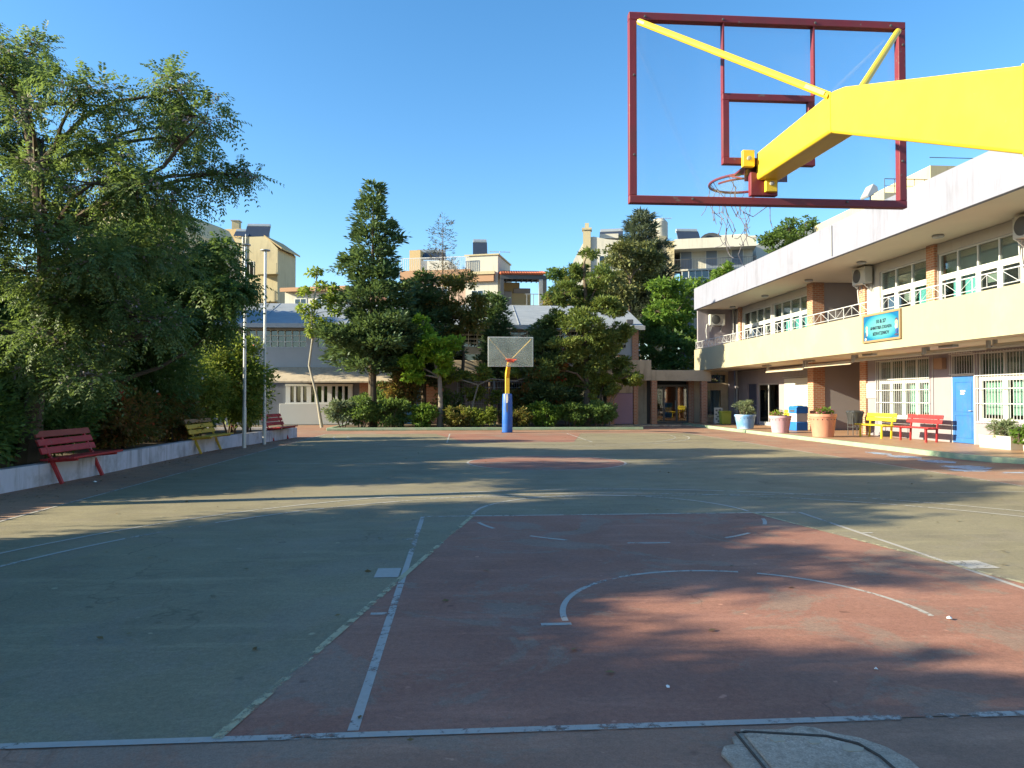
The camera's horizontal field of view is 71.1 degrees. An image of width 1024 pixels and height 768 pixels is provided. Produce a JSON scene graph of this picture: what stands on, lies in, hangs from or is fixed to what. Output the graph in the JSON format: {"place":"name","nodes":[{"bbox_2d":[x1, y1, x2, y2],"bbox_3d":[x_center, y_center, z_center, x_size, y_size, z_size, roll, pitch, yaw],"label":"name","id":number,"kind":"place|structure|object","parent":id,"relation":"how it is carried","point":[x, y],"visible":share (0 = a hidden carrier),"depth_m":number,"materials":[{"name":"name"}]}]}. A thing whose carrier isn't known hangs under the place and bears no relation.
{"place":"outdoors","nodes":[
{"label":"outdoors","id":0,"kind":"place"},
{"bbox_2d":[0,430,261,467],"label":"garden soil","id":1,"kind":"structure","parent":0,"point":[143,444],"depth_m":17.11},
{"bbox_2d":[0,266,32,377],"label":"screen bush","id":2,"kind":"object","parent":1,"relation":"on","point":[3,315],"visible":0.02,"depth_m":15.74,"materials":[{"name":"green plant"}]},
{"bbox_2d":[0,380,38,466],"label":"garden bush","id":3,"kind":"object","parent":1,"relation":"on","point":[8,424],"visible":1,"depth_m":11.54,"materials":[{"name":"green plant"}]},
{"bbox_2d":[0,366,117,459],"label":"garden bush","id":4,"kind":"object","parent":1,"relation":"on","point":[75,417],"visible":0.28,"depth_m":13.72,"materials":[{"name":"green plant"}]},
{"bbox_2d":[0,318,119,434],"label":"oleander","id":5,"kind":"object","parent":1,"relation":"on","point":[7,366],"visible":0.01,"depth_m":15.63,"materials":[{"name":"green plant"}]},
{"bbox_2d":[85,380,169,448],"bbox_3d":[-9.074,0.708,16.880,1.949,1.636,2.951,0,-1,-4],"label":"garden bush","id":6,"kind":"object","parent":1,"relation":"on","point":[131,426],"visible":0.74,"depth_m":16.52,"materials":[{"name":"green plant"}]},
{"bbox_2d":[0,19,283,463],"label":"chinaberry tree","id":7,"kind":"object","parent":1,"relation":"on","point":[45,349],"visible":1,"depth_m":12.32,"materials":[{"name":"green plant"}]},
{"bbox_2d":[110,326,210,442],"bbox_3d":[-9.425,-0.303,18.935,2.980,3.730,3.562,0,-1,-4],"label":"oleander","id":8,"kind":"object","parent":1,"relation":"on","point":[169,379],"visible":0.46,"depth_m":18.27,"materials":[{"name":"green plant"}]},
{"bbox_2d":[148,386,210,441],"bbox_3d":[-9.072,0.775,19.217,1.632,1.587,2.652,0,-1,-4],"label":"garden bush","id":9,"kind":"object","parent":1,"relation":"on","point":[177,429],"visible":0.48,"depth_m":19.09,"materials":[{"name":"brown plant"}]},
{"bbox_2d":[81,207,277,448],"bbox_3d":[-8.494,-1.465,17.207,5.982,5.995,4.521,0,-1,-4],"label":"chinaberry tree","id":10,"kind":"object","parent":1,"relation":"on","point":[226,293],"visible":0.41,"depth_m":16.64,"materials":[{"name":"green plant"}]},
{"bbox_2d":[184,350,238,436],"bbox_3d":[-9.198,0.218,20.942,2.195,2.759,2.666,0,-1,-4],"label":"garden bush","id":11,"kind":"object","parent":1,"relation":"on","point":[216,384],"visible":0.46,"depth_m":20.88,"materials":[{"name":"green plant"}]},
{"bbox_2d":[198,330,280,433],"bbox_3d":[-9.004,-0.105,22.806,3.095,3.479,3.311,0,-1,-4],"label":"garden bush","id":12,"kind":"object","parent":1,"relation":"on","point":[254,377],"visible":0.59,"depth_m":22.48,"materials":[{"name":"green plant"}]},
{"bbox_2d":[0,437,311,519],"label":"earth strip","id":13,"kind":"object","parent":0,"point":[55,495],"visible":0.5,"depth_m":12.55,"materials":[{"name":"soil"}]},
{"bbox_2d":[33,427,122,483],"bbox_3d":[-7.834,1.280,13.016,0.716,0.917,1.790,0,-1,-4],"label":"bench","id":14,"kind":"object","parent":13,"relation":"on","point":[45,443],"visible":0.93,"depth_m":12.80,"materials":[{"name":"wood"}]},
{"bbox_2d":[241,243,250,447],"bbox_3d":[-7.906,-1.131,21.223,0.300,6.040,0.300,0,-1,-4],"label":"flagpole","id":15,"kind":"object","parent":13,"relation":"on","point":[244,407],"visible":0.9,"depth_m":21.17,"materials":[{"name":"grey metal"}]},
{"bbox_2d":[261,249,269,444],"bbox_3d":[-7.869,-1.185,22.831,0.300,6.210,0.300,0,-1,-4],"label":"flagpole","id":16,"kind":"object","parent":13,"relation":"on","point":[265,251],"visible":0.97,"depth_m":22.79,"materials":[{"name":"grey metal"}]},
{"bbox_2d":[78,205,239,280],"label":"apartment block","id":17,"kind":"structure","parent":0,"point":[212,228],"depth_m":68.96,"materials":[{"name":"concrete"}]},
{"bbox_2d":[208,425,292,427],"bbox_3d":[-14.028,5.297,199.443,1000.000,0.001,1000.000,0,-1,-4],"label":"ground","id":18,"kind":"structure","parent":0,"point":[257,426],"depth_m":37.05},
{"bbox_2d":[0,427,296,493],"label":"garden wall","id":19,"kind":"structure","parent":18,"relation":"on","point":[16,478],"depth_m":14.70,"materials":[{"name":"paint"}]},
{"bbox_2d":[194,303,644,424],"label":"school wing","id":20,"kind":"structure","parent":18,"relation":"on","point":[288,343],"depth_m":39.34,"materials":[{"name":"paint"}]},
{"bbox_2d":[249,330,305,346],"bbox_3d":[-12.835,-2.487,39.309,3.150,0.990,0.076,0,-1,-4],"label":"window","id":21,"kind":"structure","parent":20,"relation":"in","point":[274,338],"depth_m":39.33,"materials":[{"name":"grey glass"}]},
{"bbox_2d":[285,384,352,403],"bbox_3d":[-10.560,0.539,39.326,3.650,1.080,0.166,0,-1,-4],"label":"window","id":22,"kind":"structure","parent":20,"relation":"in","point":[295,393],"depth_m":39.31,"materials":[{"name":"white metal"}]},
{"bbox_2d":[455,331,625,347],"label":"window","id":23,"kind":"structure","parent":20,"relation":"in","point":[469,337],"depth_m":40.23,"materials":[{"name":"grey glass"}]},
{"bbox_2d":[400,250,470,303],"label":"apartment block","id":24,"kind":"structure","parent":18,"relation":"on","point":[416,262],"depth_m":62.99,"materials":[{"name":"white paint"}]},
{"bbox_2d":[422,214,469,297],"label":"dry pine","id":25,"kind":"object","parent":18,"relation":"on","point":[442,255],"visible":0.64,"depth_m":45.85,"materials":[{"name":"brown plant"}]},
{"bbox_2d":[464,253,510,303],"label":"building","id":26,"kind":"structure","parent":18,"relation":"on","point":[487,268],"depth_m":61.22,"materials":[{"name":"paint"}]},
{"bbox_2d":[499,271,546,305],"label":"tiled pergola","id":27,"kind":"object","parent":18,"relation":"on","point":[517,294],"visible":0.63,"depth_m":62.37,"materials":[{"name":"red tile"}]},
{"bbox_2d":[540,267,573,300],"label":"broadleaf tree","id":28,"kind":"object","parent":18,"relation":"on","point":[554,274],"visible":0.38,"depth_m":57.23,"materials":[{"name":"green plant"}]},
{"bbox_2d":[593,238,666,312],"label":"broadleaf tree","id":29,"kind":"object","parent":18,"relation":"on","point":[624,286],"visible":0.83,"depth_m":48.48,"materials":[{"name":"green plant"}]},
{"bbox_2d":[601,206,692,356],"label":"pale pine","id":30,"kind":"object","parent":18,"relation":"on","point":[641,224],"visible":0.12,"depth_m":51.95,"materials":[{"name":"green plant"}]},
{"bbox_2d":[639,319,696,369],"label":"broadleaf tree","id":31,"kind":"object","parent":18,"relation":"on","point":[670,356],"visible":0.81,"depth_m":43.20,"materials":[{"name":"green plant"}]},
{"bbox_2d":[639,275,701,337],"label":"broadleaf tree","id":32,"kind":"object","parent":18,"relation":"on","point":[675,309],"visible":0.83,"depth_m":45.14,"materials":[{"name":"green plant"}]},
{"bbox_2d":[695,259,734,285],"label":"broadleaf tree","id":33,"kind":"object","parent":18,"relation":"on","point":[720,271],"visible":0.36,"depth_m":56.41,"materials":[{"name":"green plant"}]},
{"bbox_2d":[752,214,819,253],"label":"pine tree","id":34,"kind":"object","parent":18,"relation":"on","point":[789,235],"visible":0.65,"depth_m":59.41,"materials":[{"name":"green plant"}]},
{"bbox_2d":[225,229,299,302],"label":"apartment block","id":35,"kind":"structure","parent":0,"point":[281,265],"depth_m":78.66,"materials":[{"name":"white paint"}]},
{"bbox_2d":[245,224,270,237],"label":"solar water heater","id":36,"kind":"object","parent":35,"relation":"on","point":[256,230],"visible":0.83,"depth_m":79.66,"materials":[{"name":"metal"}]},
{"bbox_2d":[280,286,386,303],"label":"house","id":37,"kind":"structure","parent":0,"point":[291,295],"depth_m":59.48,"materials":[{"name":"paint"}]},
{"bbox_2d":[335,424,612,427],"bbox_3d":[-1.770,2.111,35.329,13.170,0.096,5.000,0,-1,-4],"label":"planting bed","id":38,"kind":"object","parent":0,"point":[445,425],"visible":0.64,"depth_m":34.56,"materials":[{"name":"soil"}]},
{"bbox_2d":[320,398,361,427],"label":"bush","id":39,"kind":"object","parent":38,"relation":"on","point":[332,411],"visible":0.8,"depth_m":32.84,"materials":[{"name":"green plant"}]},
{"bbox_2d":[339,392,380,427],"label":"bush","id":40,"kind":"object","parent":38,"relation":"on","point":[365,403],"visible":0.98,"depth_m":32.79,"materials":[{"name":"green plant"}]},
{"bbox_2d":[302,178,439,426],"bbox_3d":[-6.649,-3.935,34.351,6.673,11.956,6.000,0,-1,-4],"label":"cypress tree","id":41,"kind":"object","parent":38,"relation":"on","point":[363,339],"visible":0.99,"depth_m":33.57,"materials":[{"name":"green plant"}]},
{"bbox_2d":[367,397,413,427],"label":"bush","id":42,"kind":"object","parent":38,"relation":"on","point":[399,408],"visible":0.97,"depth_m":32.95,"materials":[{"name":"green plant"}]},
{"bbox_2d":[376,369,423,426],"bbox_3d":[-5.271,0.614,34.310,1.915,2.878,2.142,-1,-1,38],"label":"bush","id":43,"kind":"object","parent":38,"relation":"on","point":[408,392],"visible":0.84,"depth_m":33.94,"materials":[{"name":"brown plant"}]},
{"bbox_2d":[406,402,440,427],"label":"bush","id":44,"kind":"object","parent":38,"relation":"on","point":[429,413],"visible":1,"depth_m":33.00,"materials":[{"name":"green plant"}]},
{"bbox_2d":[379,267,473,408],"bbox_3d":[-4.220,-1.914,36.344,5.128,7.990,4.324,0,-1,-4],"label":"cypress tree","id":45,"kind":"object","parent":38,"relation":"on","point":[427,295],"visible":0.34,"depth_m":35.76,"materials":[{"name":"green plant"}]},
{"bbox_2d":[396,313,465,426],"bbox_3d":[-3.803,-0.677,33.421,3.309,5.412,2.100,0,-1,-4],"label":"broadleaf tree","id":46,"kind":"object","parent":38,"relation":"on","point":[429,350],"visible":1,"depth_m":33.28,"materials":[{"name":"green plant"}]},
{"bbox_2d":[430,388,464,425],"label":"tall bush","id":47,"kind":"object","parent":38,"relation":"on","point":[446,395],"visible":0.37,"depth_m":35.16,"materials":[{"name":"green plant"}]},
{"bbox_2d":[425,270,490,409],"bbox_3d":[-2.833,-1.812,36.330,3.529,7.804,2.243,0,-1,5],"label":"broadleaf tree","id":48,"kind":"object","parent":38,"relation":"on","point":[466,317],"visible":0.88,"depth_m":36.06,"materials":[{"name":"green plant"}]},
{"bbox_2d":[441,404,474,426],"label":"bush","id":49,"kind":"object","parent":38,"relation":"on","point":[452,418],"visible":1,"depth_m":33.05,"materials":[{"name":"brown plant"}]},
{"bbox_2d":[461,405,498,426],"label":"bush","id":50,"kind":"object","parent":38,"relation":"on","point":[483,417],"visible":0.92,"depth_m":33.15,"materials":[{"name":"green plant"}]},
{"bbox_2d":[436,362,527,426],"bbox_3d":[-1.299,0.513,35.097,4.878,3.103,2.039,0,-1,-4],"label":"climbing vine","id":51,"kind":"object","parent":38,"relation":"on","point":[477,395],"visible":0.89,"depth_m":34.73,"materials":[{"name":"green plant"}]},
{"bbox_2d":[326,424,642,430],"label":"bed kerb","id":52,"kind":"structure","parent":38,"relation":"on","point":[333,428],"depth_m":32.69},
{"bbox_2d":[472,293,522,423],"bbox_3d":[-0.789,-1.355,38.002,2.688,6.936,2.649,0,-1,24],"label":"cypress tree","id":53,"kind":"object","parent":38,"relation":"on","point":[499,321],"visible":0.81,"depth_m":37.72,"materials":[{"name":"green plant"}]},
{"bbox_2d":[498,405,534,426],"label":"bush","id":54,"kind":"object","parent":38,"relation":"on","point":[520,416],"visible":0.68,"depth_m":33.34,"materials":[{"name":"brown plant"}]},
{"bbox_2d":[519,357,568,405],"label":"climbing vine","id":55,"kind":"object","parent":38,"relation":"on","point":[560,368],"visible":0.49,"depth_m":34.64,"materials":[{"name":"green plant"}]},
{"bbox_2d":[524,399,566,426],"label":"bush","id":56,"kind":"object","parent":38,"relation":"on","point":[547,414],"visible":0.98,"depth_m":33.45,"materials":[{"name":"green plant"}]},
{"bbox_2d":[511,317,583,405],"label":"cypress tree","id":57,"kind":"object","parent":38,"relation":"on","point":[541,389],"visible":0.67,"depth_m":34.80,"materials":[{"name":"green plant"}]},
{"bbox_2d":[553,400,592,426],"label":"bush","id":58,"kind":"object","parent":38,"relation":"on","point":[574,412],"visible":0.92,"depth_m":33.56,"materials":[{"name":"green plant"}]},
{"bbox_2d":[530,246,642,425],"bbox_3d":[3.559,-2.405,35.219,5.552,8.941,3.521,0,-1,-4],"label":"cypress tree","id":59,"kind":"object","parent":38,"relation":"on","point":[584,357],"visible":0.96,"depth_m":34.76,"materials":[{"name":"green plant"}]},
{"bbox_2d":[585,399,618,426],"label":"bush","id":60,"kind":"object","parent":38,"relation":"on","point":[601,412],"visible":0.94,"depth_m":33.79,"materials":[{"name":"green plant"}]},
{"bbox_2d":[587,371,644,425],"bbox_3d":[5.039,0.726,35.310,3.258,2.700,1.642,0,-1,-4],"label":"climbing vine","id":61,"kind":"object","parent":38,"relation":"on","point":[613,377],"visible":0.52,"depth_m":35.15,"materials":[{"name":"green plant"}]},
{"bbox_2d":[0,425,1023,767],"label":"schoolyard pavement","id":62,"kind":"structure","parent":0,"point":[976,741],"depth_m":3.06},
{"bbox_2d":[183,418,233,453],"bbox_3d":[-8.291,1.406,19.649,0.716,0.917,1.960,0,-1,-4],"label":"bench","id":63,"kind":"object","parent":62,"relation":"on","point":[198,431],"visible":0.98,"depth_m":19.37,"materials":[{"name":"yellow wood"}]},
{"bbox_2d":[295,265,342,427],"bbox_3d":[-9.049,-1.762,33.532,2.310,7.606,1.096,0,-1,-4],"label":"young tree","id":64,"kind":"object","parent":62,"relation":"on","point":[315,304],"visible":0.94,"depth_m":33.44,"materials":[{"name":"green plant"}]},
{"bbox_2d":[0,430,1006,740],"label":"fallen leaves","id":65,"kind":"object","parent":62,"relation":"on","point":[358,512],"visible":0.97,"depth_m":11.26,"materials":[{"name":"brown plant"}]},
{"bbox_2d":[488,337,532,432],"bbox_3d":[-0.118,0.098,29.340,1.800,3.900,3.074,0,-1,-4],"label":"basketball hoop","id":66,"kind":"object","parent":62,"relation":"on","point":[507,418],"visible":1,"depth_m":30.39,"materials":[{"name":"white paint"}]},
{"bbox_2d":[0,433,1023,744],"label":"court","id":67,"kind":"object","parent":62,"relation":"on","point":[196,607],"visible":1,"depth_m":7.67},
{"bbox_2d":[0,512,1023,748],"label":"court lines","id":68,"kind":"object","parent":67,"relation":"on","point":[360,707],"visible":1,"depth_m":3.28,"materials":[{"name":"paint"}]},
{"bbox_2d":[0,433,1023,566],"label":"faded court lines","id":69,"kind":"object","parent":67,"relation":"on","point":[763,519],"visible":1,"depth_m":10.33,"materials":[{"name":"paint"}]},
{"bbox_2d":[469,456,623,469],"bbox_3d":[0.786,1.796,16.454,3.600,0.001,3.600,0,-1,-4],"label":"circle","id":70,"kind":"object","parent":67,"relation":"on","point":[550,463],"visible":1,"depth_m":16.15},
{"bbox_2d":[224,433,1023,737],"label":"court key","id":71,"kind":"object","parent":67,"relation":"on","point":[480,648],"visible":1,"depth_m":4.49,"materials":[{"name":"paint"}]},
{"bbox_2d":[211,512,1023,738],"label":"old key lines","id":72,"kind":"object","parent":71,"relation":"on","point":[327,641],"visible":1,"depth_m":4.57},
{"bbox_2d":[721,726,918,767],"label":"drain cover","id":73,"kind":"object","parent":62,"relation":"on","point":[802,747],"visible":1,"depth_m":2.96,"materials":[{"name":"concrete"}]},
{"bbox_2d":[627,12,1023,266],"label":"basketball hoop","id":74,"kind":"object","parent":62,"relation":"on","point":[982,110],"visible":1,"depth_m":3.95,"materials":[{"name":"metal"}]},
{"bbox_2d":[868,452,1023,473],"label":"playground marking","id":75,"kind":"object","parent":62,"relation":"on","point":[971,468],"visible":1,"depth_m":15.44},
{"bbox_2d":[0,0,1023,358],"label":"sky","id":76,"kind":"structure","parent":0,"point":[507,120],"materials":[{"name":"blue"}]},
{"bbox_2d":[573,223,639,350],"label":"white house","id":77,"kind":"structure","parent":0,"point":[601,242],"depth_m":66.93,"materials":[{"name":"paint"}]},
{"bbox_2d":[605,424,691,425],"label":"entrance paving","id":78,"kind":"structure","parent":0,"point":[650,425],"depth_m":37.29,"materials":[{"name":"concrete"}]},
{"bbox_2d":[606,360,727,424],"bbox_3d":[8.565,0.463,39.296,7.400,3.410,2.600,0,-1,-4],"label":"entrance porch","id":79,"kind":"object","parent":78,"relation":"on","point":[674,396],"visible":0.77,"depth_m":39.04,"materials":[{"name":"paint"}]},
{"bbox_2d":[614,393,632,423],"bbox_3d":[5.904,1.304,37.990,1.010,1.620,0.100,0,-1,-4],"label":"door","id":80,"kind":"structure","parent":79,"relation":"in","point":[624,401],"depth_m":37.95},
{"bbox_2d":[657,385,687,423],"bbox_3d":[8.648,1.104,39.312,2.070,2.130,0.114,0,-1,-4],"label":"glass door","id":81,"kind":"structure","parent":79,"relation":"in","point":[672,400],"depth_m":39.33,"materials":[{"name":"glass"}]},
{"bbox_2d":[667,233,756,394],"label":"apartment block","id":82,"kind":"structure","parent":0,"point":[696,258],"depth_m":75.11,"materials":[{"name":"paint"}]},
{"bbox_2d":[692,423,1023,457],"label":"walkway","id":83,"kind":"structure","parent":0,"point":[942,446],"depth_m":21.90,"materials":[{"name":"concrete"}]},
{"bbox_2d":[734,414,755,428],"bbox_3d":[10.302,1.659,31.675,0.920,0.620,0.920,0,-1,-4],"label":"flowerpot","id":84,"kind":"object","parent":83,"relation":"on","point":[745,421],"visible":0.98,"depth_m":31.34,"materials":[{"name":"ceramic"}]},
{"bbox_2d":[769,415,791,432],"bbox_3d":[10.505,1.570,28.081,0.840,0.660,0.840,0,-1,-4],"label":"flowerpot","id":85,"kind":"object","parent":83,"relation":"on","point":[780,424],"visible":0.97,"depth_m":27.78,"materials":[{"name":"ceramic"}]},
{"bbox_2d":[788,405,807,430],"bbox_3d":[11.974,1.418,29.992,0.589,1.045,0.600,0,-1,-12],"label":"recycling bin","id":86,"kind":"object","parent":83,"relation":"on","point":[798,414],"visible":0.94,"depth_m":29.75,"materials":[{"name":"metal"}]},
{"bbox_2d":[809,414,836,436],"bbox_3d":[10.884,1.444,25.102,0.920,0.800,0.920,0,-1,-4],"label":"flowerpot","id":87,"kind":"object","parent":83,"relation":"on","point":[822,425],"visible":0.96,"depth_m":24.77,"materials":[{"name":"ceramic"}]},
{"bbox_2d":[683,423,1023,463],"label":"kerb","id":88,"kind":"structure","parent":83,"relation":"on","point":[993,459],"depth_m":20.12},
{"bbox_2d":[846,410,863,434],"bbox_3d":[12.547,1.419,26.226,0.616,0.900,0.588,0,-1,-4],"label":"trash can","id":89,"kind":"object","parent":83,"relation":"on","point":[854,417],"visible":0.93,"depth_m":26.05,"materials":[{"name":"metal"}]},
{"bbox_2d":[694,151,1023,444],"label":"school building","id":90,"kind":"structure","parent":83,"relation":"on","point":[939,254],"depth_m":23.50,"materials":[{"name":"paint"}]},
{"bbox_2d":[744,306,770,339],"bbox_3d":[12.553,-2.488,36.625,0.086,2.650,3.400,0,-1,-4],"label":"window","id":91,"kind":"structure","parent":90,"relation":"in","point":[760,317],"depth_m":36.61,"materials":[{"name":"white metal"}]},
{"bbox_2d":[759,383,778,425],"bbox_3d":[12.629,0.999,35.160,0.070,2.080,2.400,0,-1,-4],"label":"glass door","id":92,"kind":"structure","parent":90,"relation":"in","point":[768,392],"depth_m":35.39,"materials":[{"name":"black glass"}]},
{"bbox_2d":[773,295,806,333],"bbox_3d":[12.818,-2.560,32.860,0.086,2.650,3.650,0,-1,-4],"label":"window","id":93,"kind":"structure","parent":90,"relation":"in","point":[794,308],"depth_m":32.86,"materials":[{"name":"white metal"}]},
{"bbox_2d":[852,266,871,303],"bbox_3d":[12.938,-3.634,26.572,0.356,1.302,0.990,0,-1,-4],"label":"air conditioner","id":94,"kind":"object","parent":90,"relation":"attached to","point":[861,275],"visible":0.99,"depth_m":26.27,"materials":[{"name":"metal"}]},
{"bbox_2d":[862,308,901,343],"bbox_3d":[11.263,-1.750,21.881,0.058,0.890,1.980,0,-1,-4],"label":"school sign","id":95,"kind":"object","parent":90,"relation":"attached to","point":[882,326],"visible":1,"depth_m":21.79,"materials":[{"name":"blue wood"}]},
{"bbox_2d":[854,347,925,361],"bbox_3d":[12.009,-0.916,22.971,0.142,0.250,3.680,0,-1,-4],"label":"awning","id":96,"kind":"object","parent":90,"relation":"attached to","point":[904,355],"visible":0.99,"depth_m":22.61,"materials":[{"name":"grey metal"}]},
{"bbox_2d":[875,356,929,418],"bbox_3d":[13.352,0.165,24.473,0.188,2.060,2.970,0,-1,-4],"label":"window","id":97,"kind":"structure","parent":90,"relation":"in","point":[903,390],"depth_m":24.42,"materials":[{"name":"white metal"}]},
{"bbox_2d":[881,259,925,311],"bbox_3d":[13.409,-2.721,24.457,0.086,2.650,2.700,0,-1,-4],"label":"window","id":98,"kind":"structure","parent":90,"relation":"in","point":[912,276],"depth_m":24.50,"materials":[{"name":"white metal"}]},
{"bbox_2d":[924,340,990,354],"bbox_3d":[12.233,-0.982,19.779,0.142,0.240,2.480,0,-1,-4],"label":"awning","id":99,"kind":"object","parent":90,"relation":"attached to","point":[962,349],"visible":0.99,"depth_m":19.56,"materials":[{"name":"grey metal"}]},
{"bbox_2d":[952,376,973,443],"bbox_3d":[13.543,0.769,21.522,0.121,2.000,0.920,0,-1,-4],"label":"door","id":100,"kind":"structure","parent":90,"relation":"in","point":[963,386],"depth_m":21.51,"materials":[{"name":"blue paint"}]},
{"bbox_2d":[939,233,1021,299],"bbox_3d":[13.655,-2.787,20.956,0.086,2.650,3.380,0,-1,-4],"label":"window","id":101,"kind":"structure","parent":90,"relation":"in","point":[999,253],"depth_m":20.87,"materials":[{"name":"white metal"}]},
{"bbox_2d":[974,348,1023,424],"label":"window","id":102,"kind":"structure","parent":90,"relation":"in","point":[1001,373],"depth_m":20.06,"materials":[{"name":"white metal"}]},
{"bbox_2d":[1012,214,1023,266],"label":"air conditioner","id":103,"kind":"object","parent":90,"relation":"attached to","point":[1018,228],"visible":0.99,"depth_m":18.91,"materials":[{"name":"metal"}]},
{"bbox_2d":[855,413,896,438],"bbox_3d":[12.504,1.423,24.665,0.535,0.834,1.720,0,-1,-4],"label":"bench","id":104,"kind":"object","parent":83,"relation":"on","point":[878,416],"visible":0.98,"depth_m":24.53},
{"bbox_2d":[894,414,943,442],"bbox_3d":[12.773,1.383,22.549,0.535,0.834,1.720,0,-1,-4],"label":"bench","id":105,"kind":"object","parent":83,"relation":"on","point":[925,418],"visible":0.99,"depth_m":22.44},
{"bbox_2d":[978,434,1022,449],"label":"planter","id":106,"kind":"object","parent":83,"relation":"on","point":[997,442],"visible":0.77,"depth_m":19.08,"materials":[{"name":"concrete"}]},
{"bbox_2d":[983,417,1018,437],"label":"potted shrub","id":107,"kind":"object","parent":106,"relation":"on","point":[1002,427],"visible":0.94,"depth_m":19.12,"materials":[{"name":"green plant"}]},
{"bbox_2d":[814,157,972,232],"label":"apartment block","id":108,"kind":"structure","parent":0,"point":[924,174],"depth_m":52.35,"materials":[{"name":"paint"}]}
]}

